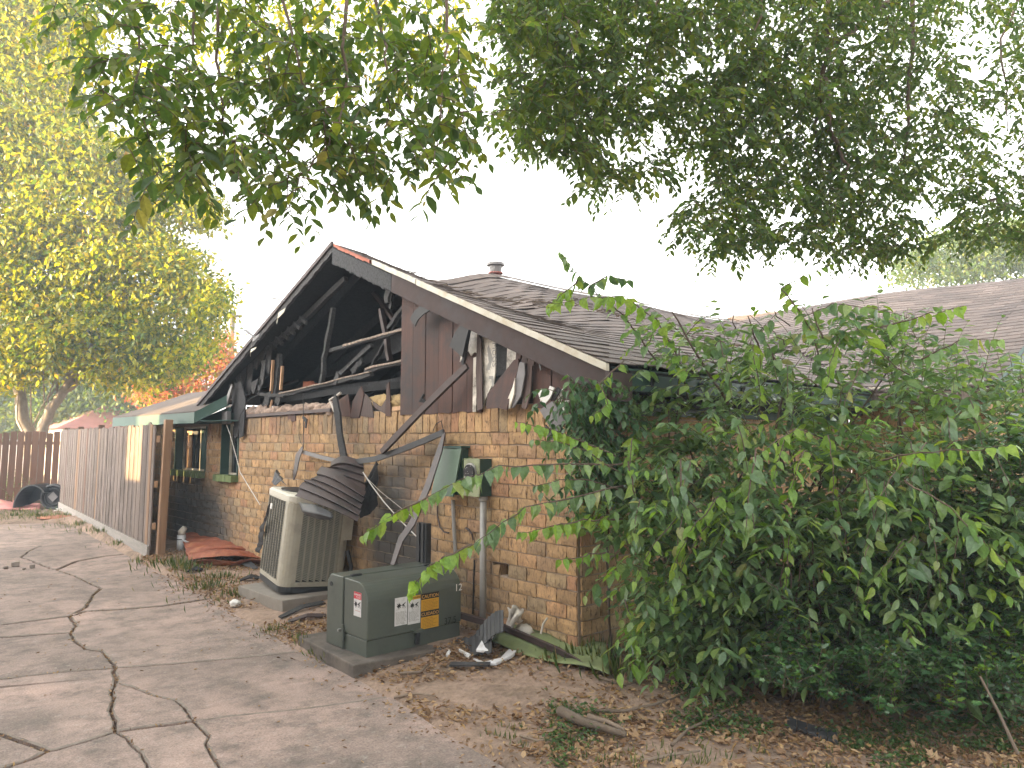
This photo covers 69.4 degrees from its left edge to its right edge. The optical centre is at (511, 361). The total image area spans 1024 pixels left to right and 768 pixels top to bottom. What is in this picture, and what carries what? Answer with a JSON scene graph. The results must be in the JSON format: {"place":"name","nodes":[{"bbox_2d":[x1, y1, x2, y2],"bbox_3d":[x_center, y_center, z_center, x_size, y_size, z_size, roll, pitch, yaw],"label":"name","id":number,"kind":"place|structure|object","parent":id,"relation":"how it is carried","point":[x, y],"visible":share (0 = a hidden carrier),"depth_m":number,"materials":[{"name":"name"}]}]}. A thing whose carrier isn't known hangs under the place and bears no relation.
{"place":"outdoors","nodes":[
{"label":"outdoors","id":0,"kind":"place"},
{"bbox_2d":[0,523,503,767],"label":"driveway","id":1,"kind":"structure","parent":0,"point":[68,722],"depth_m":4.80,"materials":[{"name":"concrete"}]},
{"bbox_2d":[11,561,19,566],"bbox_3d":[-6.272,2.560,9.345,0.100,0.062,0.082,5,-8,-42],"label":"concrete chunk","id":2,"kind":"object","parent":1,"relation":"on","point":[15,564],"visible":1,"depth_m":9.32,"materials":[{"name":"grey concrete"}]},
{"bbox_2d":[0,445,1023,767],"bbox_3d":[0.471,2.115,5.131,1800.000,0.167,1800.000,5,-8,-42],"label":"ground","id":3,"kind":"structure","parent":0,"point":[500,691],"depth_m":4.44,"materials":[{"name":"brown soil"}]},
{"bbox_2d":[0,499,13,509],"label":"pink batt","id":4,"kind":"object","parent":3,"relation":"on","point":[6,505],"visible":0.56,"depth_m":16.66,"materials":[{"name":"pink fabric"}]},
{"bbox_2d":[3,474,50,503],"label":"weeds","id":5,"kind":"object","parent":3,"relation":"on","point":[18,486],"visible":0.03,"depth_m":18.07,"materials":[{"name":"green plant"}]},
{"bbox_2d":[14,503,40,509],"bbox_3d":[-11.165,3.318,17.046,0.520,0.101,2.009,4,-7,-33],"label":"pink batt","id":6,"kind":"object","parent":3,"relation":"on","point":[35,505],"visible":0.47,"depth_m":16.59,"materials":[{"name":"pink fabric"}]},
{"bbox_2d":[0,431,59,502],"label":"wooden fence","id":7,"kind":"object","parent":3,"relation":"on","point":[41,441],"visible":0.39,"depth_m":17.83,"materials":[{"name":"brown wood"}]},
{"bbox_2d":[13,483,60,508],"bbox_3d":[-10.539,3.052,16.689,1.049,0.590,0.550,0,-6,0],"label":"black bin","id":8,"kind":"object","parent":3,"relation":"on","point":[47,494],"visible":0.68,"depth_m":16.63,"materials":[{"name":"plastic"}]},
{"bbox_2d":[36,514,71,519],"bbox_3d":[-9.075,3.131,14.835,0.808,0.075,1.010,5,-8,-42],"label":"dirt mound","id":9,"kind":"object","parent":3,"relation":"on","point":[48,517],"visible":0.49,"depth_m":14.66,"materials":[{"name":"orange soil"}]},
{"bbox_2d":[0,342,154,447],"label":"background tree","id":10,"kind":"object","parent":3,"relation":"on","point":[77,401],"visible":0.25,"depth_m":30.48,"materials":[{"name":"green plant"}]},
{"bbox_2d":[44,406,142,479],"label":"distant house","id":11,"kind":"structure","parent":3,"relation":"on","point":[92,419],"depth_m":29.32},
{"bbox_2d":[58,419,172,555],"bbox_3d":[-7.534,2.089,13.463,0.216,1.861,9.391,5,-8,-38],"label":"wooden fence","id":12,"kind":"object","parent":3,"relation":"on","point":[107,482],"visible":0.9,"depth_m":11.58,"materials":[{"name":"grey wood"}]},
{"bbox_2d":[0,0,250,486],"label":"yellow green tree","id":13,"kind":"object","parent":3,"relation":"on","point":[108,294],"visible":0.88,"depth_m":18.15,"materials":[{"name":"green plant"}]},
{"bbox_2d":[113,330,247,408],"bbox_3d":[-12.165,1.521,26.988,6.181,5.816,4.586,-1,-6,6],"label":"red tinged tree","id":14,"kind":"object","parent":3,"relation":"on","point":[218,369],"visible":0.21,"depth_m":25.91,"materials":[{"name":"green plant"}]},
{"bbox_2d":[176,526,188,550],"bbox_3d":[-4.433,2.410,9.993,0.120,0.350,0.283,5,-8,-42],"label":"statue","id":15,"kind":"object","parent":3,"relation":"on","point":[181,536],"visible":0.85,"depth_m":10.01,"materials":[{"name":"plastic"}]},
{"bbox_2d":[187,566,202,571],"bbox_3d":[-3.673,2.413,8.579,0.172,0.064,0.096,2,-6,-16],"label":"burnt scrap","id":16,"kind":"object","parent":3,"relation":"on","point":[196,568],"visible":0.86,"depth_m":8.57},
{"bbox_2d":[183,532,259,559],"bbox_3d":[-3.819,2.422,9.799,0.938,0.185,2.457,3,-7,-27],"label":"rusty sheet","id":17,"kind":"object","parent":3,"relation":"on","point":[204,546],"visible":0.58,"depth_m":9.32,"materials":[{"name":"orange metal"}]},
{"bbox_2d":[196,559,260,565],"bbox_3d":[-3.386,2.400,8.836,0.937,0.118,0.184,-1,-6,8],"label":"rusty strip","id":18,"kind":"object","parent":3,"relation":"on","point":[229,563],"visible":0.87,"depth_m":8.78,"materials":[{"name":"brown metal"}]},
{"bbox_2d":[226,310,242,407],"bbox_3d":[-13.049,1.390,34.196,0.900,7.585,0.320,5,-8,-42],"label":"utility pole","id":19,"kind":"object","parent":3,"relation":"on","point":[232,325],"visible":0.17,"depth_m":34.43,"materials":[{"name":"grey wood"}]},
{"bbox_2d":[230,599,241,607],"bbox_3d":[-2.605,2.286,6.980,0.114,0.084,0.123,2,-6,-20],"label":"rock","id":20,"kind":"object","parent":3,"relation":"on","point":[233,602],"visible":0.98,"depth_m":6.95,"materials":[{"name":"white stone"}]},
{"bbox_2d":[235,560,257,569],"bbox_3d":[-3.157,2.400,8.777,0.098,0.070,0.573,5,-8,-42],"label":"burnt scrap","id":21,"kind":"object","parent":3,"relation":"on","point":[250,564],"visible":0.68,"depth_m":8.68,"materials":[{"name":"grey metal"}]},
{"bbox_2d":[240,574,259,580],"bbox_3d":[-2.821,2.333,7.973,0.216,0.066,0.098,2,-6,-18],"label":"burnt scrap","id":22,"kind":"object","parent":3,"relation":"on","point":[251,576],"visible":0.86,"depth_m":7.96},
{"bbox_2d":[15,0,520,254],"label":"overhanging tree","id":23,"kind":"object","parent":3,"relation":"on","point":[434,80],"visible":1,"depth_m":3.06,"materials":[{"name":"green plant"}]},
{"bbox_2d":[238,582,327,611],"bbox_3d":[-2.112,2.324,7.309,0.812,0.191,0.989,5,-8,-42],"label":"concrete pad","id":24,"kind":"object","parent":3,"relation":"on","point":[264,594],"visible":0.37,"depth_m":6.95,"materials":[{"name":"grey concrete"}]},
{"bbox_2d":[260,487,353,593],"bbox_3d":[-2.067,1.770,7.423,0.712,0.995,0.851,4,-7,-34],"label":"air conditioner","id":25,"kind":"object","parent":24,"relation":"on","point":[302,552],"visible":0.9,"depth_m":7.10,"materials":[{"name":"beige metal"}]},
{"bbox_2d":[255,502,270,552],"bbox_3d":[-2.567,1.714,7.601,0.050,0.607,0.985,3,-7,-25],"label":"charred sheet","id":26,"kind":"object","parent":25,"relation":"hanging from","point":[260,539],"visible":0.98,"depth_m":7.56,"materials":[{"name":"black metal"}]},
{"bbox_2d":[272,470,285,484],"bbox_3d":[-2.514,1.254,7.954,0.102,0.157,0.574,3,-7,-24],"label":"charred sheet","id":27,"kind":"object","parent":25,"relation":"on","point":[277,478],"visible":1,"depth_m":7.96,"materials":[{"name":"grey metal"}]},
{"bbox_2d":[278,600,325,618],"bbox_3d":[-1.885,2.234,6.662,0.061,0.077,0.458,-5,-8,39],"label":"burnt scrap","id":28,"kind":"object","parent":3,"relation":"on","point":[297,609],"visible":1,"depth_m":6.64,"materials":[{"name":"grey wood"}]},
{"bbox_2d":[288,613,325,621],"bbox_3d":[-1.769,2.218,6.388,0.322,0.072,0.061,1,-6,-9],"label":"burnt scrap","id":29,"kind":"object","parent":3,"relation":"on","point":[312,615],"visible":0.95,"depth_m":6.38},
{"bbox_2d":[298,631,446,678],"bbox_3d":[-0.971,2.188,5.630,1.002,0.145,0.958,4,-7,-35],"label":"concrete pad","id":30,"kind":"object","parent":3,"relation":"on","point":[350,664],"visible":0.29,"depth_m":5.23,"materials":[{"name":"grey concrete"}]},
{"bbox_2d":[326,562,461,657],"bbox_3d":[-0.888,1.853,5.632,0.873,0.523,0.597,5,-8,-42],"label":"transformer","id":31,"kind":"object","parent":30,"relation":"on","point":[371,612],"visible":0.99,"depth_m":5.42,"materials":[{"name":"green metal"}]},
{"bbox_2d":[391,432,445,564],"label":"fallen trim","id":32,"kind":"structure","parent":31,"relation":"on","point":[409,527],"depth_m":6.03,"materials":[{"name":"grey wood"}]},
{"bbox_2d":[400,664,428,674],"bbox_3d":[-0.643,2.071,4.947,0.210,0.046,0.083,3,-7,-28],"label":"dead stick","id":33,"kind":"object","parent":3,"relation":"on","point":[411,672],"visible":1,"depth_m":4.92,"materials":[{"name":"wood"}]},
{"bbox_2d":[394,693,435,698],"bbox_3d":[-0.593,2.054,4.533,0.270,0.041,0.028,-1,-6,10],"label":"dead stick","id":34,"kind":"object","parent":3,"relation":"on","point":[400,696],"visible":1,"depth_m":4.54,"materials":[{"name":"brown wood"}]},
{"bbox_2d":[416,522,430,562],"bbox_3d":[-0.732,1.757,6.060,0.060,0.851,0.139,5,-8,-42],"label":"downspout piece","id":35,"kind":"object","parent":3,"relation":"on","point":[423,542],"visible":0.36,"depth_m":6.05,"materials":[{"name":"black plastic"}]},
{"bbox_2d":[449,662,490,666],"bbox_3d":[-0.284,2.043,4.990,0.275,0.030,0.051,-1,-6,8],"label":"board scrap","id":36,"kind":"object","parent":3,"relation":"on","point":[467,664],"visible":1,"depth_m":4.98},
{"bbox_2d":[455,635,491,655],"bbox_3d":[-0.282,2.051,5.333,0.125,0.198,0.552,5,-8,-42],"label":"ribbed sheet","id":37,"kind":"object","parent":3,"relation":"on","point":[476,643],"visible":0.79,"depth_m":5.32,"materials":[{"name":"grey metal"}]},
{"bbox_2d":[476,636,493,652],"bbox_3d":[-0.176,2.007,5.367,0.095,0.098,0.430,-1,-6,9],"label":"foam shard","id":38,"kind":"object","parent":37,"relation":"on","point":[481,648],"visible":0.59,"depth_m":5.18,"materials":[{"name":"white plastic"}]},
{"bbox_2d":[473,610,503,643],"bbox_3d":[-0.171,1.963,5.307,0.139,0.366,0.472,5,-8,-42],"label":"ribbed sheet","id":39,"kind":"object","parent":3,"relation":"on","point":[491,626],"visible":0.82,"depth_m":5.29,"materials":[{"name":"grey metal"}]},
{"bbox_2d":[0,505,1020,767],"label":"grass","id":40,"kind":"structure","parent":3,"relation":"on","point":[614,661],"depth_m":5.00,"materials":[{"name":"plant"}]},
{"bbox_2d":[0,549,1023,767],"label":"leaf litter","id":41,"kind":"object","parent":3,"relation":"on","point":[766,741],"visible":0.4,"depth_m":4.17,"materials":[{"name":"brown plant"}]},
{"bbox_2d":[459,649,470,658],"bbox_3d":[-0.330,2.077,5.259,0.033,0.035,0.155,4,-7,-31],"label":"foam shard","id":42,"kind":"object","parent":41,"relation":"on","point":[468,655],"visible":1,"depth_m":5.24,"materials":[{"name":"white plastic"}]},
{"bbox_2d":[473,649,515,664],"bbox_3d":[-0.077,2.052,5.177,0.421,0.066,0.224,5,-8,-42],"label":"foam shard","id":43,"kind":"object","parent":41,"relation":"on","point":[508,654],"visible":0.66,"depth_m":5.10,"materials":[{"name":"white plastic"}]},
{"bbox_2d":[515,623,534,633],"bbox_3d":[0.097,1.978,5.417,0.118,0.120,0.172,5,-8,-42],"label":"plaster lump","id":44,"kind":"object","parent":3,"relation":"on","point":[527,628],"visible":0.56,"depth_m":5.37,"materials":[{"name":"stone"}]},
{"bbox_2d":[519,735,551,741],"bbox_3d":[0.125,1.998,3.909,0.194,0.016,0.044,-2,-6,22],"label":"dead stick","id":45,"kind":"object","parent":3,"relation":"on","point":[528,738],"visible":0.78,"depth_m":3.91,"materials":[{"name":"beige wood"}]},
{"bbox_2d":[492,625,609,674],"bbox_3d":[0.265,1.999,5.169,1.155,0.114,0.404,-4,-7,37],"label":"green sheet","id":46,"kind":"object","parent":3,"relation":"on","point":[508,640],"visible":0.66,"depth_m":5.16,"materials":[{"name":"green metal"}]},
{"bbox_2d":[461,612,587,670],"bbox_3d":[0.053,1.985,5.312,0.102,0.156,1.359,6,-8,-43],"label":"angle rail","id":47,"kind":"object","parent":46,"relation":"on","point":[517,633],"visible":0.77,"depth_m":5.26,"materials":[{"name":"metal"}]},
{"bbox_2d":[506,605,523,627],"bbox_3d":[0.027,1.909,5.481,0.101,0.237,0.277,1,-6,-12],"label":"rag","id":48,"kind":"object","parent":47,"relation":"on","point":[515,613],"visible":0.92,"depth_m":5.42,"materials":[{"name":"fabric"}]},
{"bbox_2d":[540,617,547,633],"bbox_3d":[0.227,1.880,5.259,0.034,0.122,0.059,5,-8,-42],"label":"pipe end","id":49,"kind":"object","parent":46,"relation":"on","point":[542,626],"visible":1,"depth_m":5.26,"materials":[{"name":"plastic"}]},
{"bbox_2d":[112,241,1023,646],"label":"burnt house","id":50,"kind":"structure","parent":3,"relation":"on","point":[378,345],"depth_m":7.33,"materials":[{"name":"brick"}]},
{"bbox_2d":[170,426,207,477],"bbox_3d":[-4.709,1.331,10.899,0.259,0.725,1.295,5,-8,-42],"label":"window","id":51,"kind":"structure","parent":50,"relation":"in","point":[190,442],"depth_m":11.15,"materials":[{"name":"green glass"}]},
{"bbox_2d":[213,424,238,482],"bbox_3d":[-3.721,1.216,9.831,0.260,0.759,0.618,5,-8,-42],"label":"window","id":52,"kind":"structure","parent":50,"relation":"in","point":[228,462],"depth_m":10.03,"materials":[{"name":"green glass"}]},
{"bbox_2d":[226,425,259,504],"bbox_3d":[-3.384,1.291,9.358,0.918,0.986,0.060,-5,-8,41],"label":"cable","id":53,"kind":"object","parent":50,"relation":"attached to","point":[239,468],"visible":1,"depth_m":9.48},
{"bbox_2d":[237,394,258,437],"bbox_3d":[-3.316,0.692,9.275,0.029,0.542,0.656,5,-8,-41],"label":"cable","id":54,"kind":"object","parent":50,"relation":"attached to","point":[242,411],"visible":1,"depth_m":9.40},
{"bbox_2d":[293,446,303,479],"bbox_3d":[-2.341,1.117,8.097,0.147,0.373,0.040,-4,-7,35],"label":"hanging flashing","id":55,"kind":"object","parent":50,"relation":"hanging from","point":[297,458],"visible":1,"depth_m":8.10,"materials":[{"name":"grey metal"}]},
{"bbox_2d":[303,394,303,447],"bbox_3d":[-2.318,0.661,8.225,0.014,0.603,0.152,2,-6,-22],"label":"cable","id":56,"kind":"object","parent":50,"relation":"hanging from","point":[303,421],"visible":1,"depth_m":8.22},
{"bbox_2d":[302,416,307,427],"bbox_3d":[-2.288,0.668,8.162,0.017,0.143,0.152,4,-7,-34],"label":"hanging scrap","id":57,"kind":"object","parent":50,"relation":"hanging from","point":[304,418],"visible":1,"depth_m":8.12,"materials":[{"name":"grey metal"}]},
{"bbox_2d":[302,450,335,461],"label":"fallen trim","id":58,"kind":"structure","parent":50,"relation":"attached to","point":[319,456],"depth_m":7.81,"materials":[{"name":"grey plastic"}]},
{"bbox_2d":[295,466,365,520],"bbox_3d":[-1.586,1.175,6.606,0.717,0.449,0.284,-3,-7,28],"label":"melted siding","id":59,"kind":"object","parent":50,"relation":"attached to","point":[332,489],"visible":1,"depth_m":6.58,"materials":[{"name":"grey plastic"}]},
{"bbox_2d":[299,502,332,519],"bbox_3d":[-1.702,1.283,6.327,0.106,0.117,0.642,5,-8,-42],"label":"melted siding","id":60,"kind":"object","parent":59,"relation":"attached to","point":[315,511],"visible":1,"depth_m":6.25,"materials":[{"name":"grey plastic"}]},
{"bbox_2d":[329,392,341,411],"bbox_3d":[-1.835,0.449,7.663,0.048,0.257,0.211,5,-8,-42],"label":"bent pipe","id":61,"kind":"object","parent":50,"relation":"attached to","point":[337,394],"visible":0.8,"depth_m":7.66,"materials":[{"name":"metal"}]},
{"bbox_2d":[332,393,347,455],"bbox_3d":[-1.721,0.702,7.412,0.048,0.781,0.553,4,-7,-31],"label":"hanging flashing","id":62,"kind":"object","parent":50,"relation":"hanging from","point":[339,430],"visible":0.66,"depth_m":7.43,"materials":[{"name":"grey metal"}]},
{"bbox_2d":[327,456,364,489],"bbox_3d":[-1.529,1.039,6.895,0.538,0.304,0.293,-2,-6,19],"label":"melted siding","id":63,"kind":"object","parent":50,"relation":"attached to","point":[351,469],"visible":0.75,"depth_m":6.92,"materials":[{"name":"grey plastic"}]},
{"bbox_2d":[362,472,415,535],"bbox_3d":[-1.086,1.280,6.636,0.662,0.559,0.049,-4,-7,31],"label":"cable","id":64,"kind":"object","parent":63,"relation":"hanging from","point":[381,498],"visible":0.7,"depth_m":6.73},
{"bbox_2d":[359,462,378,517],"bbox_3d":[-1.398,1.209,7.038,0.211,0.536,0.180,5,-8,-42],"label":"charred sheet","id":65,"kind":"object","parent":50,"relation":"attached to","point":[370,504],"visible":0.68,"depth_m":7.02,"materials":[{"name":"black metal"}]},
{"bbox_2d":[368,479,410,515],"bbox_3d":[-1.102,1.236,6.709,0.549,0.381,0.023,-2,-6,22],"label":"cable","id":66,"kind":"object","parent":50,"relation":"attached to","point":[385,495],"visible":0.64,"depth_m":6.74,"materials":[{"name":"plastic"}]},
{"bbox_2d":[355,429,444,463],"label":"fallen trim","id":67,"kind":"structure","parent":50,"relation":"attached to","point":[414,444],"depth_m":6.53,"materials":[{"name":"grey wood"}]},
{"bbox_2d":[418,394,425,402],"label":"hanging trim","id":68,"kind":"structure","parent":50,"relation":"hanging from","point":[421,399],"depth_m":6.45,"materials":[{"name":"grey metal"}]},
{"bbox_2d":[380,364,468,453],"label":"fallen trim","id":69,"kind":"structure","parent":50,"relation":"attached to","point":[431,400],"depth_m":6.31,"materials":[{"name":"grey wood"}]},
{"bbox_2d":[437,505,448,533],"bbox_3d":[-0.592,1.309,6.318,0.012,0.304,0.174,5,-8,-42],"label":"cable","id":70,"kind":"object","parent":50,"relation":"attached to","point":[439,522],"visible":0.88,"depth_m":6.34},
{"bbox_2d":[431,446,469,496],"bbox_3d":[-0.511,0.911,6.168,0.180,0.407,0.296,5,-8,-42],"label":"breaker box","id":71,"kind":"object","parent":50,"relation":"attached to","point":[450,470],"visible":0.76,"depth_m":6.12,"materials":[{"name":"green metal"}]},
{"bbox_2d":[431,448,462,496],"bbox_3d":[-0.541,0.919,6.142,0.103,0.385,0.291,5,-8,-42],"label":"door","id":72,"kind":"structure","parent":71,"relation":"in","point":[447,471],"depth_m":6.13,"materials":[{"name":"metal"}]},
{"bbox_2d":[451,500,456,570],"bbox_3d":[-0.494,1.451,6.145,0.076,0.586,0.093,5,-8,-42],"label":"conduit","id":73,"kind":"object","parent":50,"relation":"attached to","point":[453,525],"visible":0.61,"depth_m":6.17,"materials":[{"name":"grey metal"}]},
{"bbox_2d":[461,330,470,364],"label":"hanging trim","id":74,"kind":"structure","parent":50,"relation":"hanging from","point":[463,362],"depth_m":6.08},
{"bbox_2d":[472,560,474,613],"bbox_3d":[-0.310,1.821,5.970,0.010,0.427,0.029,5,-8,-42],"label":"cable","id":75,"kind":"object","parent":50,"relation":"attached to","point":[473,588],"visible":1,"depth_m":5.96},
{"bbox_2d":[462,457,491,496],"bbox_3d":[-0.293,0.921,5.922,0.178,0.312,0.196,5,-8,-42],"label":"electric meter","id":76,"kind":"object","parent":50,"relation":"attached to","point":[474,466],"visible":0.73,"depth_m":5.87,"materials":[{"name":"metal"}]},
{"bbox_2d":[479,496,487,627],"bbox_3d":[-0.228,1.647,5.817,0.072,1.180,0.072,5,-8,-42],"label":"meter conduit","id":77,"kind":"object","parent":50,"relation":"attached to","point":[483,500],"visible":0.75,"depth_m":5.81,"materials":[{"name":"grey metal"}]},
{"bbox_2d":[524,365,662,653],"bbox_3d":[0.533,1.026,4.914,0.898,1.998,0.724,0,-6,1],"label":"climbing vine","id":78,"kind":"object","parent":50,"relation":"attached to","point":[586,430],"visible":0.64,"depth_m":4.83,"materials":[{"name":"green plant"}]},
{"bbox_2d":[556,705,626,736],"bbox_3d":[0.416,1.955,4.010,0.448,0.062,0.089,-6,-8,43],"label":"rotten log","id":79,"kind":"object","parent":3,"relation":"on","point":[567,713],"visible":0.98,"depth_m":3.98,"materials":[{"name":"brown wood"}]},
{"bbox_2d":[586,713,624,730],"bbox_3d":[0.517,1.974,4.050,0.245,0.035,0.044,-5,-8,41],"label":"rotten log","id":80,"kind":"object","parent":3,"relation":"on","point":[601,719],"visible":0.81,"depth_m":4.06,"materials":[{"name":"brown wood"}]},
{"bbox_2d":[595,676,635,685],"bbox_3d":[0.647,2.003,4.633,0.255,0.035,0.067,-2,-6,14],"label":"dead stick","id":81,"kind":"object","parent":3,"relation":"on","point":[605,679],"visible":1,"depth_m":4.63,"materials":[{"name":"wood"}]},
{"bbox_2d":[596,697,675,712],"bbox_3d":[0.739,2.005,4.302,0.537,0.028,0.070,2,-6,-20],"label":"dead stick","id":82,"kind":"object","parent":3,"relation":"on","point":[629,709],"visible":1,"depth_m":4.25,"materials":[{"name":"wood"}]},
{"bbox_2d":[642,750,699,761],"bbox_3d":[0.788,1.957,3.684,0.361,0.041,0.046,3,-7,-29],"label":"dead stick","id":83,"kind":"object","parent":3,"relation":"on","point":[649,759],"visible":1,"depth_m":3.69,"materials":[{"name":"beige wood"}]},
{"bbox_2d":[359,252,1023,729],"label":"leafy shrub","id":84,"kind":"object","parent":3,"relation":"on","point":[743,588],"visible":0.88,"depth_m":4.43,"materials":[{"name":"green plant"}]},
{"bbox_2d":[670,705,735,746],"bbox_3d":[1.046,2.001,4.090,0.069,0.041,0.691,-6,-8,44],"label":"dead stick","id":85,"kind":"object","parent":3,"relation":"on","point":[678,738],"visible":0.84,"depth_m":4.05,"materials":[{"name":"wood"}]},
{"bbox_2d":[717,686,730,693],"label":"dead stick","id":86,"kind":"object","parent":3,"relation":"on","point":[727,688],"visible":0.13,"depth_m":4.54,"materials":[{"name":"brown wood"}]},
{"bbox_2d":[725,687,740,698],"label":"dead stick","id":87,"kind":"object","parent":3,"relation":"on","point":[730,692],"visible":0.65,"depth_m":4.48,"materials":[{"name":"brown wood"}]},
{"bbox_2d":[468,0,1023,283],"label":"overhanging tree","id":88,"kind":"object","parent":3,"relation":"on","point":[540,28],"visible":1,"depth_m":4.73,"materials":[{"name":"green plant"}]},
{"bbox_2d":[540,654,1023,767],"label":"ground weeds","id":89,"kind":"object","parent":3,"relation":"on","point":[892,740],"visible":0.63,"depth_m":4.00,"materials":[{"name":"green plant"}]},
{"bbox_2d":[787,716,837,743],"bbox_3d":[1.633,1.999,4.017,0.126,0.043,0.315,5,-8,-42],"label":"ridged tile","id":90,"kind":"object","parent":3,"relation":"on","point":[794,724],"visible":0.97,"depth_m":4.01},
{"bbox_2d":[745,410,1023,726],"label":"holly shrub","id":91,"kind":"object","parent":3,"relation":"on","point":[1012,654],"visible":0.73,"depth_m":4.09,"materials":[{"name":"green plant"}]},
{"bbox_2d":[869,211,1023,291],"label":"roadside tree","id":92,"kind":"object","parent":3,"relation":"on","point":[987,266],"visible":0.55,"depth_m":24.58,"materials":[{"name":"green plant"}]},
{"bbox_2d":[979,676,1019,753],"bbox_3d":[2.240,1.621,3.400,0.022,0.288,0.187,1,-6,-13],"label":"stick","id":93,"kind":"object","parent":3,"relation":"on","point":[1003,723],"visible":1,"depth_m":3.38,"materials":[{"name":"wood"}]},
{"bbox_2d":[0,0,1023,440],"label":"sky","id":94,"kind":"structure","parent":0,"point":[519,221],"materials":[{"name":"white"}]}
]}

